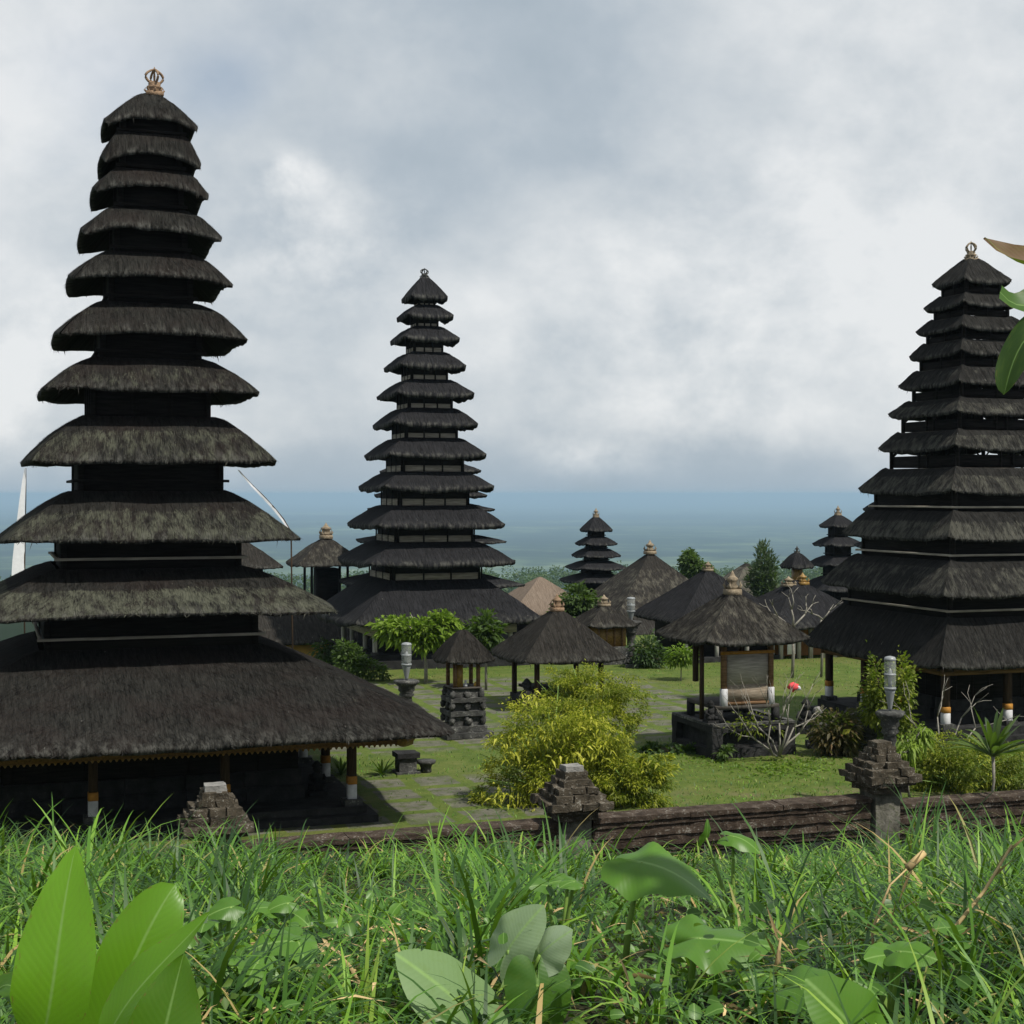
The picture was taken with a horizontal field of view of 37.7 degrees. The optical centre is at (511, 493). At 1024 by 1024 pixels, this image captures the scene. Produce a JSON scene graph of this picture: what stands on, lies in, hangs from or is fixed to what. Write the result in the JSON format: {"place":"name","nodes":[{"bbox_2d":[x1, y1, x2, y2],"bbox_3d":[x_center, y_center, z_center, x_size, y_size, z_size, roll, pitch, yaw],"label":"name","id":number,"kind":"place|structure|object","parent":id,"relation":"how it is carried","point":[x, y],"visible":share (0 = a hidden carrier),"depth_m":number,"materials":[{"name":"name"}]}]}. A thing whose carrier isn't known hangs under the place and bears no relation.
{"place":"outdoors","nodes":[
{"label":"outdoors","id":0,"kind":"place"},
{"bbox_2d":[339,464,525,588],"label":"meru tower","id":1,"kind":"structure","parent":0,"point":[500,583],"depth_m":70.50,"materials":[{"name":"stone"}]},
{"bbox_2d":[0,498,873,640],"bbox_3d":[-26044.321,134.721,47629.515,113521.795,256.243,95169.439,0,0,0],"label":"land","id":2,"kind":"structure","parent":0,"point":[547,533],"depth_m":10895.55,"materials":[{"name":"blue liquid"}]},
{"bbox_2d":[242,543,282,570],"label":"shrine","id":3,"kind":"object","parent":2,"relation":"on","point":[259,559],"visible":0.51,"depth_m":77.01,"materials":[{"name":"grey wood"}]},
{"bbox_2d":[286,523,354,600],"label":"open shrine","id":4,"kind":"object","parent":2,"relation":"on","point":[323,553],"visible":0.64,"depth_m":74.41,"materials":[{"name":"grey wood"}]},
{"bbox_2d":[0,560,822,593],"bbox_3d":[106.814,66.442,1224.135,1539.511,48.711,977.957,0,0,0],"label":"woods","id":5,"kind":"object","parent":2,"relation":"on","point":[786,573],"visible":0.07,"depth_m":1096.27,"materials":[{"name":"green plant"}]},
{"bbox_2d":[501,577,591,638],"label":"straw hall","id":6,"kind":"structure","parent":2,"relation":"on","point":[537,595],"depth_m":78.87,"materials":[{"name":"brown wood"}]},
{"bbox_2d":[546,579,601,617],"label":"broad tree","id":7,"kind":"object","parent":2,"relation":"on","point":[583,601],"visible":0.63,"depth_m":73.58,"materials":[{"name":"green plant"}]},
{"bbox_2d":[559,509,625,591],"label":"meru tower","id":8,"kind":"structure","parent":2,"relation":"on","point":[595,566],"depth_m":89.27,"materials":[{"name":"plant"}]},
{"bbox_2d":[590,541,687,634],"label":"hall","id":9,"kind":"structure","parent":2,"relation":"on","point":[648,576],"depth_m":78.55,"materials":[{"name":"grey wood"}]},
{"bbox_2d":[676,547,715,578],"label":"round tree","id":10,"kind":"object","parent":2,"relation":"on","point":[691,564],"visible":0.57,"depth_m":124.44,"materials":[{"name":"green plant"}]},
{"bbox_2d":[723,563,776,596],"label":"brown hall","id":11,"kind":"structure","parent":2,"relation":"on","point":[739,572],"depth_m":99.27,"materials":[{"name":"brown wood"}]},
{"bbox_2d":[741,538,781,597],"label":"feathery tree","id":12,"kind":"object","parent":2,"relation":"on","point":[761,577],"visible":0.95,"depth_m":94.49,"materials":[{"name":"green plant"}]},
{"bbox_2d":[780,547,813,579],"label":"domed shrine","id":13,"kind":"object","parent":2,"relation":"on","point":[796,562],"visible":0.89,"depth_m":77.69,"materials":[{"name":"stone"}]},
{"bbox_2d":[809,506,859,603],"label":"meru tower","id":14,"kind":"structure","parent":2,"relation":"on","point":[836,544],"depth_m":84.47,"materials":[{"name":"plant"}]},
{"bbox_2d":[854,494,873,547],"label":"meru tower","id":15,"kind":"structure","parent":2,"relation":"on","point":[858,544],"depth_m":76.39,"materials":[{"name":"stone"}]},
{"bbox_2d":[0,780,1023,1023],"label":"grassy bank","id":16,"kind":"structure","parent":0,"point":[649,960],"depth_m":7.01,"materials":[{"name":"green plant"}]},
{"bbox_2d":[0,798,171,928],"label":"tall grass clump","id":17,"kind":"object","parent":16,"relation":"on","point":[103,879],"visible":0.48,"depth_m":7.58,"materials":[{"name":"green plant"}]},
{"bbox_2d":[0,846,209,1023],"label":"canna plant","id":18,"kind":"object","parent":16,"relation":"on","point":[136,969],"visible":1,"depth_m":3.68,"materials":[{"name":"green plant"}]},
{"bbox_2d":[198,897,244,1006],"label":"taro plant","id":19,"kind":"object","parent":16,"relation":"on","point":[227,911],"visible":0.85,"depth_m":5.55,"materials":[{"name":"green plant"}]},
{"bbox_2d":[84,819,370,930],"bbox_3d":[-2.052,2.413,9.456,2.045,0.683,1.807,0,0,-23],"label":"tall grass clump","id":20,"kind":"object","parent":16,"relation":"on","point":[269,875],"visible":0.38,"depth_m":9.66,"materials":[{"name":"green plant"}]},
{"bbox_2d":[217,952,280,997],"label":"taro plant","id":21,"kind":"object","parent":16,"relation":"on","point":[254,968],"visible":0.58,"depth_m":4.96,"materials":[{"name":"green plant"}]},
{"bbox_2d":[251,895,310,971],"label":"taro plant","id":22,"kind":"object","parent":16,"relation":"on","point":[282,904],"visible":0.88,"depth_m":5.91,"materials":[{"name":"green plant"}]},
{"bbox_2d":[253,926,317,991],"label":"taro plant","id":23,"kind":"object","parent":16,"relation":"on","point":[295,944],"visible":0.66,"depth_m":5.33,"materials":[{"name":"green plant"}]},
{"bbox_2d":[310,948,531,1023],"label":"tall grass clump","id":24,"kind":"object","parent":16,"relation":"on","point":[449,1020],"visible":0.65,"depth_m":4.63,"materials":[{"name":"green plant"}]},
{"bbox_2d":[395,948,511,1023],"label":"taro plant","id":25,"kind":"object","parent":16,"relation":"on","point":[417,966],"visible":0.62,"depth_m":4.92,"materials":[{"name":"green plant"}]},
{"bbox_2d":[382,808,600,955],"bbox_3d":[-0.104,1.974,7.638,1.264,0.726,1.229,0,0,0],"label":"tall grass clump","id":26,"kind":"object","parent":16,"relation":"on","point":[499,884],"visible":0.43,"depth_m":7.67,"materials":[{"name":"green plant"}]},
{"bbox_2d":[349,849,648,989],"bbox_3d":[-0.113,1.728,6.079,1.198,0.562,0.823,0,0,-31],"label":"tall grass clump","id":27,"kind":"object","parent":16,"relation":"on","point":[497,898],"visible":0.42,"depth_m":6.08,"materials":[{"name":"green plant"}]},
{"bbox_2d":[1,877,1012,1023],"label":"dry litter","id":28,"kind":"object","parent":16,"relation":"on","point":[635,975],"visible":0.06,"depth_m":5.62,"materials":[{"name":"brown plant"}]},
{"bbox_2d":[0,860,1022,1023],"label":"broad weeds","id":29,"kind":"object","parent":16,"relation":"on","point":[757,908],"visible":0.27,"depth_m":5.58,"materials":[{"name":"green plant"}]},
{"bbox_2d":[0,845,1023,1023],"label":"ground cover","id":30,"kind":"object","parent":16,"relation":"on","point":[225,1002],"visible":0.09,"depth_m":5.43,"materials":[{"name":"green plant"}]},
{"bbox_2d":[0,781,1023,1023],"bbox_3d":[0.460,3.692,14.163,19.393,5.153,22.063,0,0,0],"label":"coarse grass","id":31,"kind":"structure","parent":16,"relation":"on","point":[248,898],"depth_m":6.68,"materials":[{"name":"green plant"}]},
{"bbox_2d":[422,823,630,942],"bbox_3d":[0.151,2.302,8.366,1.709,0.708,1.965,0,0,0],"label":"tall grass clump","id":32,"kind":"object","parent":16,"relation":"on","point":[612,920],"visible":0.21,"depth_m":8.70,"materials":[{"name":"green plant"}]},
{"bbox_2d":[488,904,572,1023],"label":"taro plant","id":33,"kind":"object","parent":16,"relation":"on","point":[530,937],"visible":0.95,"depth_m":5.03,"materials":[{"name":"green plant"}]},
{"bbox_2d":[529,873,583,964],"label":"taro plant","id":34,"kind":"object","parent":16,"relation":"on","point":[548,890],"visible":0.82,"depth_m":6.62,"materials":[{"name":"green plant"}]},
{"bbox_2d":[101,897,1018,1023],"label":"dead grass","id":35,"kind":"structure","parent":16,"relation":"on","point":[327,944],"depth_m":5.68,"materials":[{"name":"plant"}]},
{"bbox_2d":[601,842,713,987],"bbox_3d":[0.586,1.721,5.989,0.433,0.597,0.303,0,0,20],"label":"taro plant","id":36,"kind":"object","parent":16,"relation":"on","point":[650,868],"visible":0.96,"depth_m":5.96,"materials":[{"name":"green plant"}]},
{"bbox_2d":[606,990,809,1023],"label":"tall grass clump","id":37,"kind":"object","parent":16,"relation":"on","point":[805,1021],"visible":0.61,"depth_m":4.81,"materials":[{"name":"green plant"}]},
{"bbox_2d":[663,914,788,1001],"bbox_3d":[0.792,1.715,5.425,0.530,0.330,0.293,0,0,-13],"label":"taro plant","id":38,"kind":"object","parent":16,"relation":"on","point":[693,943],"visible":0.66,"depth_m":5.38,"materials":[{"name":"green plant"}]},
{"bbox_2d":[698,819,759,922],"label":"taro plant","id":39,"kind":"object","parent":16,"relation":"on","point":[741,842],"visible":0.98,"depth_m":8.50,"materials":[{"name":"green plant"}]},
{"bbox_2d":[741,908,813,975],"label":"dry stalk","id":40,"kind":"object","parent":16,"relation":"on","point":[778,957],"visible":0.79,"depth_m":5.29,"materials":[{"name":"plant"}]},
{"bbox_2d":[767,965,886,1023],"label":"taro plant","id":41,"kind":"object","parent":16,"relation":"on","point":[855,998],"visible":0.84,"depth_m":4.53,"materials":[{"name":"green plant"}]},
{"bbox_2d":[860,941,936,1022],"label":"taro plant","id":42,"kind":"object","parent":16,"relation":"on","point":[891,961],"visible":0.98,"depth_m":4.95,"materials":[{"name":"green plant"}]},
{"bbox_2d":[871,850,925,980],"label":"dry stalk","id":43,"kind":"object","parent":16,"relation":"on","point":[919,857],"visible":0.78,"depth_m":5.88,"materials":[{"name":"plant"}]},
{"bbox_2d":[782,816,1023,892],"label":"tall grass clump","id":44,"kind":"object","parent":16,"relation":"on","point":[982,853],"visible":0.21,"depth_m":10.67,"materials":[{"name":"green plant"}]},
{"bbox_2d":[933,913,971,987],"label":"taro plant","id":45,"kind":"object","parent":16,"relation":"on","point":[941,927],"visible":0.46,"depth_m":5.39,"materials":[{"name":"green plant"}]},
{"bbox_2d":[892,967,1013,1023],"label":"tall grass clump","id":46,"kind":"object","parent":16,"relation":"on","point":[895,1017],"visible":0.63,"depth_m":4.88,"materials":[{"name":"green plant"}]},
{"bbox_2d":[917,838,1023,985],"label":"dry stalk","id":47,"kind":"object","parent":16,"relation":"on","point":[998,870],"visible":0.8,"depth_m":5.46,"materials":[{"name":"plant"}]},
{"bbox_2d":[983,237,1023,394],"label":"banana plant","id":48,"kind":"object","parent":16,"relation":"on","point":[1009,369],"visible":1,"depth_m":4.77,"materials":[{"name":"green plant"}]},
{"bbox_2d":[0,0,1023,498],"label":"sky","id":49,"kind":"structure","parent":0,"point":[676,248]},
{"bbox_2d":[5,635,1023,852],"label":"courtyard lawn","id":50,"kind":"structure","parent":0,"point":[435,785],"depth_m":37.00,"materials":[{"name":"green plant"}]},
{"bbox_2d":[12,469,25,632],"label":"temple banner","id":51,"kind":"object","parent":50,"relation":"on","point":[18,560],"visible":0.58,"depth_m":52.00,"materials":[{"name":"white fabric"}]},
{"bbox_2d":[133,847,194,862],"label":"boundary wall","id":52,"kind":"structure","parent":50,"relation":"on","point":[170,853],"depth_m":25.94,"materials":[{"name":"black stone"}]},
{"bbox_2d":[177,781,254,857],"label":"wall pillar","id":53,"kind":"structure","parent":50,"relation":"on","point":[215,803],"depth_m":25.88,"materials":[{"name":"stone"}]},
{"bbox_2d":[0,67,459,847],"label":"meru tower","id":54,"kind":"structure","parent":50,"relation":"on","point":[146,667],"depth_m":30.62,"materials":[{"name":"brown wood"}]},
{"bbox_2d":[238,470,292,648],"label":"temple banner","id":55,"kind":"object","parent":50,"relation":"on","point":[267,501],"visible":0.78,"depth_m":50.02,"materials":[{"name":"white fabric"}]},
{"bbox_2d":[258,615,357,656],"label":"dark hall","id":56,"kind":"structure","parent":50,"relation":"on","point":[309,629],"depth_m":63.24,"materials":[{"name":"paint"}]},
{"bbox_2d":[308,637,337,664],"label":"dark shrub","id":57,"kind":"object","parent":50,"relation":"on","point":[326,652],"visible":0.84,"depth_m":59.90,"materials":[{"name":"green plant"}]},
{"bbox_2d":[330,757,357,774],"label":"spider lily","id":58,"kind":"object","parent":50,"relation":"on","point":[340,770],"visible":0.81,"depth_m":35.13,"materials":[{"name":"green plant"}]},
{"bbox_2d":[331,636,394,680],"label":"shrub","id":59,"kind":"object","parent":50,"relation":"on","point":[347,652],"visible":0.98,"depth_m":52.86,"materials":[{"name":"green plant"}]},
{"bbox_2d":[364,758,395,774],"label":"spider lily","id":60,"kind":"object","parent":50,"relation":"on","point":[381,770],"visible":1,"depth_m":35.13,"materials":[{"name":"green plant"}]},
{"bbox_2d":[234,818,558,864],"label":"boundary wall","id":61,"kind":"structure","parent":50,"relation":"on","point":[529,825],"depth_m":27.26,"materials":[{"name":"black stone"}]},
{"bbox_2d":[392,750,420,774],"bbox_3d":[-2.509,6.351,35.499,0.574,0.516,0.573,0,0,-19],"label":"stone pedestal","id":62,"kind":"object","parent":50,"relation":"on","point":[405,762],"visible":0.99,"depth_m":35.30,"materials":[{"name":"grey stone"}]},
{"bbox_2d":[393,642,419,700],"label":"garden lamp","id":63,"kind":"object","parent":50,"relation":"on","point":[406,687],"visible":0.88,"depth_m":43.88,"materials":[{"name":"grey stone"}]},
{"bbox_2d":[363,608,464,683],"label":"spreading tree","id":64,"kind":"object","parent":50,"relation":"on","point":[425,634],"visible":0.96,"depth_m":51.62,"materials":[{"name":"green plant"}]},
{"bbox_2d":[417,759,435,772],"bbox_3d":[-2.035,6.450,35.500,0.444,0.300,0.444,0,0,-41],"label":"stone stool","id":65,"kind":"object","parent":50,"relation":"on","point":[425,765],"visible":1,"depth_m":35.38,"materials":[{"name":"grey stone"}]},
{"bbox_2d":[314,268,539,669],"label":"meru tower","id":66,"kind":"structure","parent":50,"relation":"on","point":[424,552],"depth_m":58.35,"materials":[{"name":"plant"}]},
{"bbox_2d":[432,629,495,739],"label":"pedestal shrine","id":67,"kind":"object","parent":50,"relation":"on","point":[463,708],"visible":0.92,"depth_m":40.59,"materials":[{"name":"stone"}]},
{"bbox_2d":[459,607,508,689],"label":"tree","id":68,"kind":"object","parent":50,"relation":"on","point":[485,631],"visible":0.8,"depth_m":50.33,"materials":[{"name":"green plant"}]},
{"bbox_2d":[491,594,625,712],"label":"pavilion","id":69,"kind":"structure","parent":50,"relation":"on","point":[556,634],"depth_m":46.05,"materials":[{"name":"wood"}]},
{"bbox_2d":[465,686,673,810],"bbox_3d":[1.198,5.732,32.354,4.443,3.254,2.883,0,0,0],"label":"bamboo shrub","id":70,"kind":"object","parent":50,"relation":"on","point":[541,764],"visible":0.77,"depth_m":31.86,"materials":[{"name":"green plant"}]},
{"bbox_2d":[530,763,613,863],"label":"wall pillar","id":71,"kind":"structure","parent":50,"relation":"on","point":[572,796],"depth_m":28.08,"materials":[{"name":"stone"}]},
{"bbox_2d":[523,659,661,762],"bbox_3d":[1.738,5.530,36.209,3.535,3.145,2.679,0,0,29],"label":"bamboo shrub","id":72,"kind":"object","parent":50,"relation":"on","point":[615,696],"visible":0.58,"depth_m":35.92,"materials":[{"name":"green plant"}]},
{"bbox_2d":[576,595,637,665],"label":"gilded shrine","id":73,"kind":"object","parent":50,"relation":"on","point":[604,619],"visible":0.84,"depth_m":57.90,"materials":[{"name":"grey plant"}]},
{"bbox_2d":[625,643,638,667],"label":"stone guardian","id":74,"kind":"object","parent":50,"relation":"on","point":[629,654],"visible":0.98,"depth_m":56.85,"materials":[{"name":"grey stone"}]},
{"bbox_2d":[584,745,683,808],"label":"bamboo shrub","id":75,"kind":"object","parent":50,"relation":"on","point":[632,790],"visible":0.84,"depth_m":31.51,"materials":[{"name":"green plant"}]},
{"bbox_2d":[626,597,641,653],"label":"garden lamp","id":76,"kind":"object","parent":50,"relation":"on","point":[630,634],"visible":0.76,"depth_m":59.87,"materials":[{"name":"grey stone"}]},
{"bbox_2d":[624,628,669,668],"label":"dark shrub","id":77,"kind":"object","parent":50,"relation":"on","point":[645,659],"visible":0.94,"depth_m":56.83,"materials":[{"name":"green plant"}]},
{"bbox_2d":[634,741,696,755],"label":"broad leaf plant","id":78,"kind":"object","parent":50,"relation":"on","point":[656,748],"visible":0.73,"depth_m":38.13,"materials":[{"name":"green plant"}]},
{"bbox_2d":[662,641,692,680],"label":"young tree","id":79,"kind":"object","parent":50,"relation":"on","point":[678,657],"visible":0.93,"depth_m":52.82,"materials":[{"name":"green plant"}]},
{"bbox_2d":[634,562,786,662],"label":"dark hall","id":80,"kind":"structure","parent":50,"relation":"on","point":[703,586],"depth_m":60.12,"materials":[{"name":"plant"}]},
{"bbox_2d":[713,743,737,761],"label":"leafy sprig","id":81,"kind":"object","parent":50,"relation":"on","point":[725,749],"visible":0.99,"depth_m":36.96,"materials":[{"name":"green plant"}]},
{"bbox_2d":[591,793,872,861],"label":"boundary wall","id":82,"kind":"structure","parent":50,"relation":"on","point":[807,817],"depth_m":29.39,"materials":[{"name":"black stone"}]},
{"bbox_2d":[656,570,810,759],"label":"offering pavilion","id":83,"kind":"structure","parent":50,"relation":"on","point":[732,616],"depth_m":37.92,"materials":[{"name":"black stone"}]},
{"bbox_2d":[637,752,852,789],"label":"lawn weeds","id":84,"kind":"object","parent":50,"relation":"on","point":[783,771],"visible":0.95,"depth_m":36.21,"materials":[{"name":"green plant"}]},
{"bbox_2d":[714,672,826,756],"bbox_3d":[6.433,5.419,36.957,2.897,2.134,2.009,0,0,0],"label":"bare frangipani","id":85,"kind":"object","parent":50,"relation":"on","point":[792,686],"visible":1,"depth_m":36.96,"materials":[{"name":"grey plant"}]},
{"bbox_2d":[759,586,817,677],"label":"bare tree","id":86,"kind":"object","parent":50,"relation":"on","point":[793,655],"visible":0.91,"depth_m":53.95,"materials":[{"name":"grey plant"}]},
{"bbox_2d":[757,572,842,658],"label":"orange hall","id":87,"kind":"structure","parent":50,"relation":"on","point":[807,623],"depth_m":60.81,"materials":[{"name":"plant"}]},
{"bbox_2d":[796,698,811,733],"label":"stone guardian","id":88,"kind":"object","parent":50,"relation":"on","point":[802,715],"visible":0.45,"depth_m":41.38,"materials":[{"name":"grey stone"}]},
{"bbox_2d":[805,711,825,748],"bbox_3d":[7.928,6.080,38.989,0.636,1.061,0.566,0,0,4],"label":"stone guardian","id":89,"kind":"object","parent":50,"relation":"on","point":[807,743],"visible":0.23,"depth_m":38.87,"materials":[{"name":"grey stone"}]},
{"bbox_2d":[813,706,821,715],"bbox_3d":[7.896,5.623,38.809,0.193,0.275,0.192,0,0,37],"label":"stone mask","id":90,"kind":"object","parent":89,"relation":"on","point":[815,709],"visible":0.69,"depth_m":38.76,"materials":[{"name":"grey stone"}]},
{"bbox_2d":[798,600,841,676],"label":"bare tree","id":91,"kind":"object","parent":50,"relation":"on","point":[821,662],"visible":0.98,"depth_m":53.96,"materials":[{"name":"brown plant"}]},
{"bbox_2d":[805,704,867,757],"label":"bronze bush","id":92,"kind":"object","parent":50,"relation":"on","point":[839,736],"visible":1,"depth_m":37.56,"materials":[{"name":"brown plant"}]},
{"bbox_2d":[855,709,879,751],"bbox_3d":[9.012,6.030,38.181,0.697,1.161,0.628,0,0,4],"label":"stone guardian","id":93,"kind":"object","parent":50,"relation":"on","point":[869,734],"visible":0.29,"depth_m":38.01,"materials":[{"name":"grey stone"}]},
{"bbox_2d":[838,739,921,861],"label":"wall pillar","id":94,"kind":"structure","parent":50,"relation":"on","point":[874,769],"depth_m":30.30,"materials":[{"name":"stone"}]},
{"bbox_2d":[852,640,924,743],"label":"conical bush","id":95,"kind":"object","parent":50,"relation":"on","point":[872,703],"visible":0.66,"depth_m":37.29,"materials":[{"name":"green plant"}]},
{"bbox_2d":[875,656,904,797],"bbox_3d":[7.963,5.005,31.600,0.650,3.189,0.600,0,0,0],"label":"garden lamp","id":96,"kind":"object","parent":50,"relation":"on","point":[889,717],"visible":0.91,"depth_m":31.50,"materials":[{"name":"grey stone"}]},
{"bbox_2d":[803,242,1023,746],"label":"meru tower","id":97,"kind":"structure","parent":50,"relation":"on","point":[930,577],"depth_m":41.34,"materials":[{"name":"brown wood"}]},
{"bbox_2d":[896,724,938,797],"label":"drooping shrub","id":98,"kind":"object","parent":50,"relation":"on","point":[921,738],"visible":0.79,"depth_m":32.47,"materials":[{"name":"green plant"}]},
{"bbox_2d":[879,675,1023,751],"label":"bare sapling","id":99,"kind":"object","parent":50,"relation":"on","point":[912,722],"visible":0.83,"depth_m":34.63,"materials":[{"name":"grey plant"}]},
{"bbox_2d":[900,789,1023,853],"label":"boundary wall","id":100,"kind":"structure","parent":50,"relation":"on","point":[993,802],"depth_m":31.13,"materials":[{"name":"black stone"}]},
{"bbox_2d":[906,728,1023,793],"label":"garden bush","id":101,"kind":"object","parent":50,"relation":"on","point":[947,765],"visible":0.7,"depth_m":33.33,"materials":[{"name":"green plant"}]},
{"bbox_2d":[946,707,1023,791],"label":"dracaena","id":102,"kind":"object","parent":50,"relation":"on","point":[993,746],"visible":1,"depth_m":31.87,"materials":[{"name":"green plant"}]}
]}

